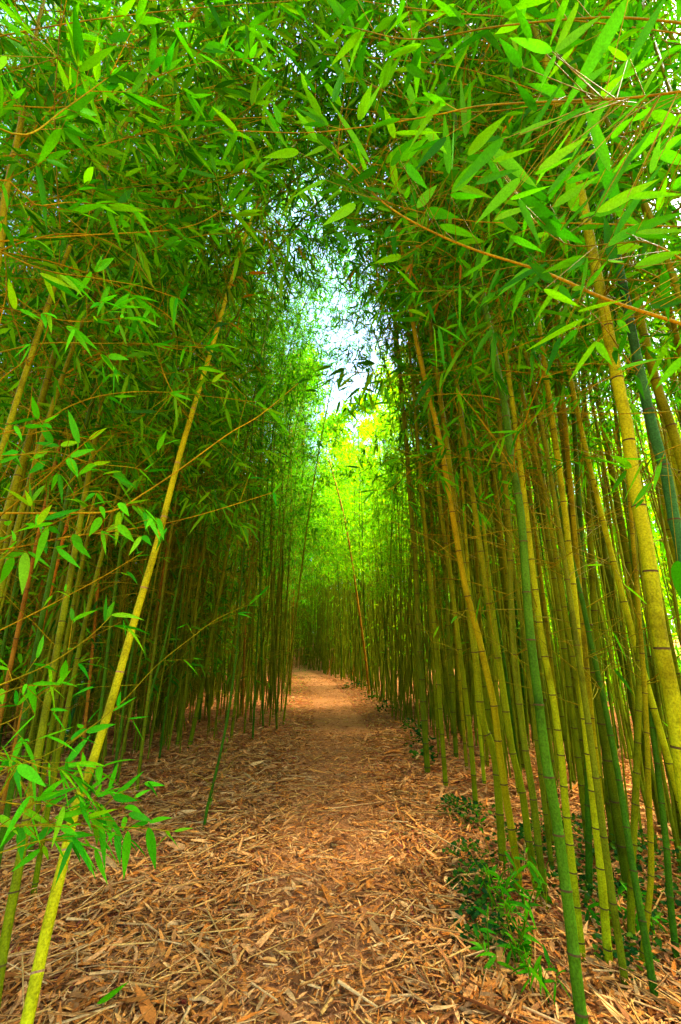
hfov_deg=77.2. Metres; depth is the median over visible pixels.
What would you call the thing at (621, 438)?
bamboo
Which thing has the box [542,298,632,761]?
bamboo
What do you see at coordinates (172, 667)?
bamboo
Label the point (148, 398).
bamboo
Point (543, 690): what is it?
bamboo
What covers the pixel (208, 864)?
fallen cane
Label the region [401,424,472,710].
bamboo
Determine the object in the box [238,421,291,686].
bamboo
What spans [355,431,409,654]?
bamboo
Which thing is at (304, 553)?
bamboo
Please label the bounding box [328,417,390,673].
bamboo
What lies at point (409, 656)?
bamboo thicket
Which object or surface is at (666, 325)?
bamboo
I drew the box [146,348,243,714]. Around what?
bamboo
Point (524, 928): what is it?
bamboo seedling
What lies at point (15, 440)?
bamboo
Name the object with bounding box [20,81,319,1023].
bamboo
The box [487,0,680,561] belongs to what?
bamboo
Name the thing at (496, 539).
bamboo
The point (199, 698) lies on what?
bamboo
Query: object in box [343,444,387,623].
bamboo
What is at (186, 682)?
bamboo
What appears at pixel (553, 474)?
bamboo
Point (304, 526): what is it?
bamboo
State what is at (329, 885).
path
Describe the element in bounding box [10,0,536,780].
bamboo
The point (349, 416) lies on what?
broadleaf tree
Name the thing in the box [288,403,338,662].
bamboo
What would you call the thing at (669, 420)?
bamboo
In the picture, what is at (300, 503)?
bamboo
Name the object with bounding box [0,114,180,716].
bamboo
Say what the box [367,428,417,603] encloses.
bamboo
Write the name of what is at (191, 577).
bamboo
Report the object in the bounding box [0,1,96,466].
bamboo
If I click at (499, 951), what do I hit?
bamboo sheath
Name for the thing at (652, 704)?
bamboo
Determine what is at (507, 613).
bamboo
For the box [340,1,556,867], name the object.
bamboo
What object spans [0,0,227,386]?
bamboo
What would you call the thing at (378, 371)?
broadleaf tree
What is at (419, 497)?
bamboo
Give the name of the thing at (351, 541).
bamboo
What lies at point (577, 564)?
bamboo
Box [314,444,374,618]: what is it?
bamboo
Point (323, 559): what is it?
bamboo
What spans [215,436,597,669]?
bamboo thicket
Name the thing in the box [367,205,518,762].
bamboo
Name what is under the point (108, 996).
green leaf
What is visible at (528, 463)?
bamboo
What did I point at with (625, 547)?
bamboo
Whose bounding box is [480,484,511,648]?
bamboo
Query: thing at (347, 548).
bamboo
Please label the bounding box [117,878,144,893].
fallen cane
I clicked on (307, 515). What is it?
bamboo
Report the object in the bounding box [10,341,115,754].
bamboo
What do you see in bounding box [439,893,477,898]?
fallen cane
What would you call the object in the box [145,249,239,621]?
bamboo
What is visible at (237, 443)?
bamboo
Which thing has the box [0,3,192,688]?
bamboo
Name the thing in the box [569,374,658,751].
bamboo
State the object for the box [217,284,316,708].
bamboo
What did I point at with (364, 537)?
bamboo
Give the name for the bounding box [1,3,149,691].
bamboo
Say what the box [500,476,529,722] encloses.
bamboo
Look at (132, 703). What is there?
bamboo
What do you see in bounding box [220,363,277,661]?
bamboo
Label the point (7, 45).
bamboo
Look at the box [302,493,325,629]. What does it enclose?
bamboo
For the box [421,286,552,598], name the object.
bamboo
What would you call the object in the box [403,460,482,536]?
bamboo
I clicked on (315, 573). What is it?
bamboo
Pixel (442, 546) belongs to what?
bamboo
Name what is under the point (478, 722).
bamboo
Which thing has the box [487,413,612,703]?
bamboo
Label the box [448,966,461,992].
fallen cane
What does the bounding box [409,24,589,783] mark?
bamboo
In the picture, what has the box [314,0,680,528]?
bamboo
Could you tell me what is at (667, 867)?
bamboo
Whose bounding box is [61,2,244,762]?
bamboo
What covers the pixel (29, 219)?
bamboo
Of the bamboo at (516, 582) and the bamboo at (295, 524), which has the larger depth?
the bamboo at (295, 524)
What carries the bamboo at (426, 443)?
on the ground
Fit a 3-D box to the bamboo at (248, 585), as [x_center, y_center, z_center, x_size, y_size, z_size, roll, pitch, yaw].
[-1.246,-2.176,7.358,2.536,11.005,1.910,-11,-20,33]
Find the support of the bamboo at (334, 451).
on the ground
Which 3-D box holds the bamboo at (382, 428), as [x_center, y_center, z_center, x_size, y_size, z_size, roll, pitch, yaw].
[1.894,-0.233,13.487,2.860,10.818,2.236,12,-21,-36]
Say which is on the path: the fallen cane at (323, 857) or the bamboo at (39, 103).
the fallen cane at (323, 857)
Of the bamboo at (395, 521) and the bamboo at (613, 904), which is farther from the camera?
the bamboo at (395, 521)
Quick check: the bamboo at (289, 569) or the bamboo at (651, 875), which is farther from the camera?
the bamboo at (289, 569)
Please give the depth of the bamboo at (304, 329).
9.52 m
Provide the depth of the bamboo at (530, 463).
4.25 m
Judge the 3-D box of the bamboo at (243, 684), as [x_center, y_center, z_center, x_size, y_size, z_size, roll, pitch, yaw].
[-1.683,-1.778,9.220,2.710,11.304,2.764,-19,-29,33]
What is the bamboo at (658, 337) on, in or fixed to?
on the ground
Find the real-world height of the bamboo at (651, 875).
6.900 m
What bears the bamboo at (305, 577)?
on the ground
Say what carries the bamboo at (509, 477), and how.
on the ground
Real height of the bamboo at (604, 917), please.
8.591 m
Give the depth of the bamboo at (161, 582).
5.92 m
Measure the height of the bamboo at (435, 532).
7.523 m
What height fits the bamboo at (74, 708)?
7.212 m
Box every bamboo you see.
[0,0,123,646]
[0,0,131,92]
[0,0,136,447]
[0,0,164,406]
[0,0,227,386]
[0,0,241,551]
[0,0,252,728]
[0,0,321,884]
[0,0,362,865]
[0,0,371,501]
[0,0,383,606]
[0,0,387,854]
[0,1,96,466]
[0,1,207,553]
[0,1,421,586]
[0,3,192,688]
[0,3,275,814]
[0,11,80,503]
[0,46,483,812]
[0,54,485,898]
[0,70,236,1005]
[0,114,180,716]
[0,127,232,710]
[0,143,195,787]
[0,196,92,542]
[0,218,66,644]
[0,231,99,746]
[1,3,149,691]
[1,304,114,726]
[3,158,170,714]
[4,209,81,606]
[7,60,235,752]
[9,2,197,776]
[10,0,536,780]
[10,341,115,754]
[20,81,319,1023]
[28,417,156,765]
[49,253,222,753]
[51,182,231,753]
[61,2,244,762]
[74,255,222,786]
[83,246,245,786]
[91,331,168,702]
[97,140,301,726]
[98,1,675,793]
[103,299,197,710]
[106,305,247,701]
[111,196,289,761]
[112,0,586,815]
[125,199,290,788]
[126,212,264,717]
[136,145,303,745]
[145,191,279,736]
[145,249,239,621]
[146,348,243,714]
[163,207,268,745]
[166,241,288,721]
[181,383,276,829]
[182,0,594,875]
[183,175,315,747]
[183,295,274,643]
[191,354,269,709]
[200,217,328,727]
[202,190,325,739]
[203,212,348,729]
[204,313,307,706]
[204,329,307,706]
[212,0,680,598]
[212,187,369,739]
[215,272,323,714]
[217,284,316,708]
[219,263,347,707]
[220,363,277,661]
[238,309,326,714]
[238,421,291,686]
[239,354,333,702]
[240,0,680,726]
[240,254,336,701]
[243,179,433,729]
[245,371,327,672]
[249,278,377,724]
[254,294,342,711]
[256,407,324,702]
[258,415,316,657]
[260,426,319,670]
[260,458,307,683]
[261,335,342,695]
[263,393,326,664]
[264,131,442,753]
[265,407,336,681]
[267,441,322,682]
[267,472,315,654]
[272,218,386,716]
[273,0,680,485]
[273,488,319,649]
[274,422,326,643]
[277,15,561,895]
[283,461,321,673]
[286,476,315,667]
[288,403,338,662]
[295,16,638,990]
[299,514,320,667]
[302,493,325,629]
[303,434,343,673]
[304,471,335,669]
[305,0,656,568]
[305,487,327,643]
[306,423,377,644]
[306,478,347,670]
[307,435,368,679]
[312,467,362,677]
[313,464,363,659]
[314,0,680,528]
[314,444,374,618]
[314,452,355,666]
[314,460,340,638]
[319,418,378,675]
[322,7,492,810]
[324,443,379,681]
[325,460,370,693]
[326,522,368,674]
[327,412,391,698]
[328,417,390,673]
[329,411,387,687]
[329,456,374,688]
[330,1,540,896]
[334,50,467,790]
[335,117,461,772]
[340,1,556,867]
[340,235,461,695]
[343,429,397,631]
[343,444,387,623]
[347,0,642,1023]
[348,442,412,671]
[349,196,466,724]
[351,423,424,717]
[352,83,529,759]
[354,406,419,701]
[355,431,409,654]
[361,345,415,666]
[362,0,623,908]
[363,67,494,724]
[363,431,436,709]
[364,234,495,770]
[365,455,441,721]
[367,199,505,609]
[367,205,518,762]
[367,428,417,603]
[371,215,496,740]
[371,404,410,629]
[374,0,680,495]
[374,0,680,900]
[374,199,541,742]
[376,283,543,765]
[378,406,424,652]
[383,54,576,795]
[384,0,524,771]
[384,0,680,821]
[388,389,462,740]
[390,226,496,783]
[390,337,447,696]
[397,275,488,730]
[397,377,447,710]
[398,1,680,969]
[398,142,618,658]
[399,351,497,656]
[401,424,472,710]
[401,452,444,728]
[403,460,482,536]
[404,390,450,706]
[406,220,505,742]
[408,30,551,511]
[409,4,634,963]
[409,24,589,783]
[409,200,474,732]
[409,319,571,741]
[410,457,461,689]
[412,0,680,432]
[416,0,680,562]
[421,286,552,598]
[423,447,495,668]
[424,39,658,1003]
[424,88,553,852]
[424,255,547,795]
[424,412,573,698]
[426,108,574,710]
[431,435,530,725]
[432,53,592,857]
[432,431,495,727]
[433,371,555,735]
[434,0,680,463]
[436,115,603,779]
[437,74,607,541]
[439,221,607,676]
[442,29,680,842]
[443,350,590,784]
[448,294,572,650]
[448,383,573,603]
[449,1,678,897]
[453,49,661,832]
[454,6,680,540]
[454,8,663,849]
[455,0,680,421]
[455,408,572,575]
[458,8,679,812]
[464,0,680,479]
[465,350,618,766]
[466,30,679,926]
[471,54,648,774]
[476,0,680,518]
[478,1,680,433]
[479,48,680,512]
[480,0,680,421]
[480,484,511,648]
[483,414,574,650]
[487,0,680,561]
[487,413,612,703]
[488,0,680,946]
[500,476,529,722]
[522,0,680,111]
[527,177,680,694]
[533,304,597,542]
[542,0,680,965]
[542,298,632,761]
[546,21,680,966]
[554,0,680,502]
[554,256,677,717]
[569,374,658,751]
[630,4,680,221]
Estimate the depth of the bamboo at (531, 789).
2.46 m
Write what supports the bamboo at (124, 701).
on the ground
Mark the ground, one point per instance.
(310, 726)
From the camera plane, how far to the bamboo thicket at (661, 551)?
5.74 m
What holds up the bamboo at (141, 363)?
on the ground
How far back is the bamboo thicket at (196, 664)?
5.78 m
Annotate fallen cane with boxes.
[49,939,109,962]
[57,952,108,969]
[63,931,108,937]
[87,851,111,866]
[90,843,119,870]
[110,871,172,901]
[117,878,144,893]
[131,774,162,784]
[186,995,215,1006]
[205,851,210,876]
[231,936,238,966]
[243,876,250,905]
[244,772,264,790]
[301,856,347,861]
[301,907,321,931]
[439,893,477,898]
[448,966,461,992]
[559,976,572,998]
[656,975,671,998]
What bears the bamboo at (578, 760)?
on the ground
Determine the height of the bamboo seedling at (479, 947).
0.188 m
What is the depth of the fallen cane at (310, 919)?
1.97 m
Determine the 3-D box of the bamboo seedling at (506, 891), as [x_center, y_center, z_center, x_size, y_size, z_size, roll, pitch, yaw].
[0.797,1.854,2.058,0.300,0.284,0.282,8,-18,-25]
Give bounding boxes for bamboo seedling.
[466,858,540,925]
[470,905,520,976]
[474,810,517,880]
[492,878,540,966]
[496,926,572,1007]
[508,838,552,912]
[584,903,611,928]
[607,882,668,947]
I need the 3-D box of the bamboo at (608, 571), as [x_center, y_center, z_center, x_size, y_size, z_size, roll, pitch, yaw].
[2.312,-2.536,4.184,1.970,9.855,2.150,-6,-18,17]
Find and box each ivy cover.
[342,680,437,764]
[436,793,680,980]
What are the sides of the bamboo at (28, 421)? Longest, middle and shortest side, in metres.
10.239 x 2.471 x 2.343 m
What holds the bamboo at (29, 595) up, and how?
on the ground
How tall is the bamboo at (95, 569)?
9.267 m
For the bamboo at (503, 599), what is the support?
on the ground
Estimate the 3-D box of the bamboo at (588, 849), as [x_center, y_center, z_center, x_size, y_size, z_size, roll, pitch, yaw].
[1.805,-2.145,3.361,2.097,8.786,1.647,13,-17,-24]
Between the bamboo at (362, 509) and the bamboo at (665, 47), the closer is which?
the bamboo at (665, 47)
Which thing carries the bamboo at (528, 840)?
on the ground
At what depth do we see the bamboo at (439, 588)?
5.34 m
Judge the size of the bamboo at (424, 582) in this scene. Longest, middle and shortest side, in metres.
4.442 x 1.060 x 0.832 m
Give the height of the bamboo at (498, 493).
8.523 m
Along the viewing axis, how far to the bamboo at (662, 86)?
3.25 m
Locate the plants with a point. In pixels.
(278, 701)
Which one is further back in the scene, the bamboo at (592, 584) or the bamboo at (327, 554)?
the bamboo at (327, 554)
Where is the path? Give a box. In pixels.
[197,659,409,1023]
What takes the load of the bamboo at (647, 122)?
on the ground
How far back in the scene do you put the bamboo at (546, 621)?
4.02 m
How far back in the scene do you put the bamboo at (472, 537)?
6.63 m
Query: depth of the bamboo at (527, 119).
1.77 m
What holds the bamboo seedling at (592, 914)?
on the ground
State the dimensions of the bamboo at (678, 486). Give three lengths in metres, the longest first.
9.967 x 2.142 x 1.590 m
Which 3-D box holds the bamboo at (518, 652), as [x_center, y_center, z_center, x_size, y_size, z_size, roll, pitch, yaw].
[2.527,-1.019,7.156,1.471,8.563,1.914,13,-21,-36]
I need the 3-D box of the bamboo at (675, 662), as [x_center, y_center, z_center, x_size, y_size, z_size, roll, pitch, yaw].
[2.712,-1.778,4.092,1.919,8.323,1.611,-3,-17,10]
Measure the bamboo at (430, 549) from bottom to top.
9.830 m
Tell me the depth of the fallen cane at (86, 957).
1.76 m
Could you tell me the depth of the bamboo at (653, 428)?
1.73 m
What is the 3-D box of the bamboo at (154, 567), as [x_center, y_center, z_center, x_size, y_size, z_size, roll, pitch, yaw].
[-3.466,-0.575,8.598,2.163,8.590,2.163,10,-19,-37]
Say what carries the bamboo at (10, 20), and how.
on the ground
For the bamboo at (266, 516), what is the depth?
8.93 m
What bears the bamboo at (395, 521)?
on the ground
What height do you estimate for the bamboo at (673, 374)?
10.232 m
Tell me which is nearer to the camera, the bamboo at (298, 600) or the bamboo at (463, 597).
the bamboo at (463, 597)
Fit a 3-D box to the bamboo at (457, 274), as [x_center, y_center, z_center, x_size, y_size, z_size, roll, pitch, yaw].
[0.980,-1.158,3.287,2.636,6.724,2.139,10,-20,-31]
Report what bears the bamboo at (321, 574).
on the ground
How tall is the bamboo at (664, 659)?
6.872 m
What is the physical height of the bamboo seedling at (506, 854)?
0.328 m
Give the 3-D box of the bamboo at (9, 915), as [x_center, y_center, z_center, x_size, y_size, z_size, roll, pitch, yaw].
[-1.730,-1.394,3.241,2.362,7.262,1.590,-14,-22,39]
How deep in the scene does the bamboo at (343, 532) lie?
16.86 m
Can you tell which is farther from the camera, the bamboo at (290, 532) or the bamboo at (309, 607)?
the bamboo at (309, 607)
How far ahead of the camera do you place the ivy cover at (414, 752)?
6.21 m
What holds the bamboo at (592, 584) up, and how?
on the ground
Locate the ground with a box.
[0,636,680,1023]
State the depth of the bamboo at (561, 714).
3.96 m
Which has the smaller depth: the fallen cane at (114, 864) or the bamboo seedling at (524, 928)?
the bamboo seedling at (524, 928)
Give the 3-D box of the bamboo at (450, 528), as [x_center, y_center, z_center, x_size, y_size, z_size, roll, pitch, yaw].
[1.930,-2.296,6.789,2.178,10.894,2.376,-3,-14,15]
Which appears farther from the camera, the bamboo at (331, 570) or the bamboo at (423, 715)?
the bamboo at (331, 570)
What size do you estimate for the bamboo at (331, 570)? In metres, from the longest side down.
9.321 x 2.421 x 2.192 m
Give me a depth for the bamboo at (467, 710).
3.73 m
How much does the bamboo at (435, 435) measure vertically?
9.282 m
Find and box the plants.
[212,669,309,730]
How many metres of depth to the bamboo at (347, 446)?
12.19 m
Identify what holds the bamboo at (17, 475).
on the ground
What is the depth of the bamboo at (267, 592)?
10.30 m
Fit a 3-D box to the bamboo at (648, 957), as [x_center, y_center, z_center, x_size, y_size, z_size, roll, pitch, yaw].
[1.286,-1.516,3.403,1.245,7.531,1.685,-4,-17,12]
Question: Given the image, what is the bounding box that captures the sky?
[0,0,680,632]
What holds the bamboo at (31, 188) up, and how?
on the ground
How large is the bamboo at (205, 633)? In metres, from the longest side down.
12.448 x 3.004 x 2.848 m
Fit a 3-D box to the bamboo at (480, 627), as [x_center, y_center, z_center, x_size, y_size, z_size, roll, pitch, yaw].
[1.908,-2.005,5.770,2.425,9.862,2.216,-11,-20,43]
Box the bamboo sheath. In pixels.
[493,933,507,999]
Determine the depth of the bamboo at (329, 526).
20.70 m
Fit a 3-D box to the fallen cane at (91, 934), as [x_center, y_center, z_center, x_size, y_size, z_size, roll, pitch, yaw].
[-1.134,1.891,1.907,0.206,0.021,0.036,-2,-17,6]
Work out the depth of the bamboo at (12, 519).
2.98 m
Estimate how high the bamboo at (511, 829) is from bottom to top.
9.663 m
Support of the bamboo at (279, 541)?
on the ground
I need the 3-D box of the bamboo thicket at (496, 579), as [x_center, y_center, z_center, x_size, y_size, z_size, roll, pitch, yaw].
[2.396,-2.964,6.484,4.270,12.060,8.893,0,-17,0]
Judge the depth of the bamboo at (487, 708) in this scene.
4.98 m
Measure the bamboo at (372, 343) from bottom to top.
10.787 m
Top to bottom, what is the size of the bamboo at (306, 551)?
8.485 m
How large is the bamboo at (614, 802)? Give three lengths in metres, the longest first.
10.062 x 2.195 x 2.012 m
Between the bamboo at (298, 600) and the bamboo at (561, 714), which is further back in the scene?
the bamboo at (298, 600)
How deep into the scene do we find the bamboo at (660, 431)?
3.10 m
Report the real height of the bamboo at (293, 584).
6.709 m
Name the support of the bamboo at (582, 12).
on the ground
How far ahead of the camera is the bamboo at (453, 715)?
5.17 m
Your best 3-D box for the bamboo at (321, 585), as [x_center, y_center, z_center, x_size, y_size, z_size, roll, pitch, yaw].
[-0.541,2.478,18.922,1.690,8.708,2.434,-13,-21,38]
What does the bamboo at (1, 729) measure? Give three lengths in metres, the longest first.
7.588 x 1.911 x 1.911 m
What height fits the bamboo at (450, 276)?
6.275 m
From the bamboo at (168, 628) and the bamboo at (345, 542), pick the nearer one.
the bamboo at (168, 628)
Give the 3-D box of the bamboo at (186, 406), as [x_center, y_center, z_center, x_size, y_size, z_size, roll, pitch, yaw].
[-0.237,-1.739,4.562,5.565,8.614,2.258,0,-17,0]
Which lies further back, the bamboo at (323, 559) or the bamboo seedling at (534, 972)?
the bamboo at (323, 559)
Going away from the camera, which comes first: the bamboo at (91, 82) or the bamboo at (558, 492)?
the bamboo at (91, 82)
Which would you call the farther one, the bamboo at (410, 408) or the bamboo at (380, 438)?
the bamboo at (380, 438)
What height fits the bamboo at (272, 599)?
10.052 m
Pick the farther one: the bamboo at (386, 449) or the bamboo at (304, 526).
the bamboo at (386, 449)
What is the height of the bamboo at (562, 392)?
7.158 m
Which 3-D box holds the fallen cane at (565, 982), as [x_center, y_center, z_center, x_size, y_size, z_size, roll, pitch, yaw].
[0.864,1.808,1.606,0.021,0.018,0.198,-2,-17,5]
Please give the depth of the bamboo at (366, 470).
21.28 m
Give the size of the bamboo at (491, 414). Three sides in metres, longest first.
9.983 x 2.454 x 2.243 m
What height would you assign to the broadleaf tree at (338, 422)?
26.341 m
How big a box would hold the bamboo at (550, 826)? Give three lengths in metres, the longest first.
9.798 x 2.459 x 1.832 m
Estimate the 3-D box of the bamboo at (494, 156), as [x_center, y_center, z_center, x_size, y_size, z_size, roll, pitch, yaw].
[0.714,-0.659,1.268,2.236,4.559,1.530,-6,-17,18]
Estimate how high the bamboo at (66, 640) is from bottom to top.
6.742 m
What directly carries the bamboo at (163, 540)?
on the ground
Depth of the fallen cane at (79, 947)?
1.81 m
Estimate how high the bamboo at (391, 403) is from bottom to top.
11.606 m
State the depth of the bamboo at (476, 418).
4.06 m
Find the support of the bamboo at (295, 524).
on the ground
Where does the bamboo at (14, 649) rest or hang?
on the ground
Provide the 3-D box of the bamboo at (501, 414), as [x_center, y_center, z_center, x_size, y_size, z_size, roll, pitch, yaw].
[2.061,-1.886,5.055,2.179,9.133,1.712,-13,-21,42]
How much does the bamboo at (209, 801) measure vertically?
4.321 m
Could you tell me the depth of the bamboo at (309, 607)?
19.85 m
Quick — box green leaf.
[97,982,127,1003]
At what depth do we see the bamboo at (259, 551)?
7.24 m
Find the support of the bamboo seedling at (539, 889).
on the ground
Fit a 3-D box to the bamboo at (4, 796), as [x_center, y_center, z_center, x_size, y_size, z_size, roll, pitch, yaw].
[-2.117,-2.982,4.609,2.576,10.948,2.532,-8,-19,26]
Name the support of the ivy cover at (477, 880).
on the ground
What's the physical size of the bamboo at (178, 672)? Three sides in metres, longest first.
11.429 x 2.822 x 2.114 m
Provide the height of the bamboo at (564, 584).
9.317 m
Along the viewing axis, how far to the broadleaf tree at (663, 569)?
11.11 m
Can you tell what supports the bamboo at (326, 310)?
on the ground
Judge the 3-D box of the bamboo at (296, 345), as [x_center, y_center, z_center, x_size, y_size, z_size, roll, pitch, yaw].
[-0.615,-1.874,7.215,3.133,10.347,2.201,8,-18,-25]
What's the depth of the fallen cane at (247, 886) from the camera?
2.22 m
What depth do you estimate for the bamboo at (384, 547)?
8.13 m
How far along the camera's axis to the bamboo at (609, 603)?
3.81 m
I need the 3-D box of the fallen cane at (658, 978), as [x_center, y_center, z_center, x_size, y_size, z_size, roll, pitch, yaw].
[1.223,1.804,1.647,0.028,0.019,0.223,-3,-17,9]
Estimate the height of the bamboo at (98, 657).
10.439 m
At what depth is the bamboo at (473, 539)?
6.56 m
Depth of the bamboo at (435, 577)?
7.95 m
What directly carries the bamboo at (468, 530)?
on the ground
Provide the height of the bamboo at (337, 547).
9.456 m
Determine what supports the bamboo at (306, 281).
on the ground
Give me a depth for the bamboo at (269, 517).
8.95 m
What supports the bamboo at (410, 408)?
on the ground
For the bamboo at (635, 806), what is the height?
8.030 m
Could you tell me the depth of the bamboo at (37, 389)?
7.43 m
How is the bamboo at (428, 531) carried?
on the ground
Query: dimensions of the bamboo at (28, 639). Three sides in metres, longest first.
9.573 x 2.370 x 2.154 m
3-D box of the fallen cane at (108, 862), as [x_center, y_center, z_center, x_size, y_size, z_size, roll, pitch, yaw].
[-1.442,2.099,2.576,0.366,0.023,0.041,-12,-20,34]
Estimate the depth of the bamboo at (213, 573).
7.18 m
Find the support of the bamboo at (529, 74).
on the ground
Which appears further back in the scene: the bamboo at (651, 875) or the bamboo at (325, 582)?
the bamboo at (325, 582)
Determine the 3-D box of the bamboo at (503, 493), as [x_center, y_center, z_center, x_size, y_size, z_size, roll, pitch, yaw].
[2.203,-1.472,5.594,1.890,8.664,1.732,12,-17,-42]
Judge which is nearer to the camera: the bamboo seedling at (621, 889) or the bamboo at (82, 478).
the bamboo seedling at (621, 889)
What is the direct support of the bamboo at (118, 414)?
on the ground
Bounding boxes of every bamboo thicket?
[0,2,316,802]
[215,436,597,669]
[293,399,680,744]
[354,1,680,869]
[462,53,680,732]
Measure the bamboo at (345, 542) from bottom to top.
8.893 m
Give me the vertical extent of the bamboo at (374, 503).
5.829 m
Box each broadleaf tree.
[276,344,344,599]
[309,390,386,580]
[368,354,418,628]
[620,465,680,667]
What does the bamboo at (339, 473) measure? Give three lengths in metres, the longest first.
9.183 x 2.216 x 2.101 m
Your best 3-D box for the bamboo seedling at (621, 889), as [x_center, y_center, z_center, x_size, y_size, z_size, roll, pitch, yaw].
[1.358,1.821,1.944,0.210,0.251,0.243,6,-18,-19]
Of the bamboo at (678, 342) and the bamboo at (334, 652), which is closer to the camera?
the bamboo at (678, 342)
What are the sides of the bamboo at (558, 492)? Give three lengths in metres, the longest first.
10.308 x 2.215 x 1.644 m
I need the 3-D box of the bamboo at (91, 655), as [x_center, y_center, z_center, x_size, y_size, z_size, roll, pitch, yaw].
[-2.911,-2.464,5.244,2.533,10.361,2.484,9,-22,-39]
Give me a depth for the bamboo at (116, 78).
1.24 m
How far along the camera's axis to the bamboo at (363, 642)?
10.77 m
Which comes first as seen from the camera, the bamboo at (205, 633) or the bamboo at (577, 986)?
the bamboo at (577, 986)
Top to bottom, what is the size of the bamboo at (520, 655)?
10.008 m
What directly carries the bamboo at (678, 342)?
on the ground
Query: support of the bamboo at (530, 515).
on the ground
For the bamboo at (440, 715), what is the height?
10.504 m
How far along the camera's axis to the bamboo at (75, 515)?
5.59 m
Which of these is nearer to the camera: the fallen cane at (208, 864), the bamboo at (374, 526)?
the fallen cane at (208, 864)
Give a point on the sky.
(356, 384)
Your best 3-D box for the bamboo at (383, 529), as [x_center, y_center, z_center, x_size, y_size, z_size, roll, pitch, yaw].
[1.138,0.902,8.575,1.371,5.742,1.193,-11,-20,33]
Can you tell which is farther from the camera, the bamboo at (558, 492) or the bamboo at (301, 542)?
the bamboo at (301, 542)
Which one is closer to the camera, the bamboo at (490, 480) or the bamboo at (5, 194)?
the bamboo at (5, 194)
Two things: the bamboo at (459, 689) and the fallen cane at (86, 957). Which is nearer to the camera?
the fallen cane at (86, 957)
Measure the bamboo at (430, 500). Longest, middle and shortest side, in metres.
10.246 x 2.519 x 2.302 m
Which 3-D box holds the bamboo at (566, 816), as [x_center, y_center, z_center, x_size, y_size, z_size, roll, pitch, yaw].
[1.065,-2.146,3.002,1.503,8.523,1.535,0,-17,0]
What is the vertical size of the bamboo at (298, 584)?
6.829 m
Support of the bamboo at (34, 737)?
on the ground
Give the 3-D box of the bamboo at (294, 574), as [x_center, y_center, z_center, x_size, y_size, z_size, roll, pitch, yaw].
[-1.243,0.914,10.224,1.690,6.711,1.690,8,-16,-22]
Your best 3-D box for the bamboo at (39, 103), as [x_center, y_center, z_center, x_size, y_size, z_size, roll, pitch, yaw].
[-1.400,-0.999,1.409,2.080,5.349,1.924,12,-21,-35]
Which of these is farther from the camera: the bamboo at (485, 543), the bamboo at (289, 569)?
the bamboo at (289, 569)
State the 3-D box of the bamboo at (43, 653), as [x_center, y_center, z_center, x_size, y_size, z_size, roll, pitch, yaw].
[-2.386,-2.474,5.093,2.516,10.191,1.885,-5,-21,20]
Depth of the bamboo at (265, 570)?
8.19 m
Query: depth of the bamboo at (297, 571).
13.50 m

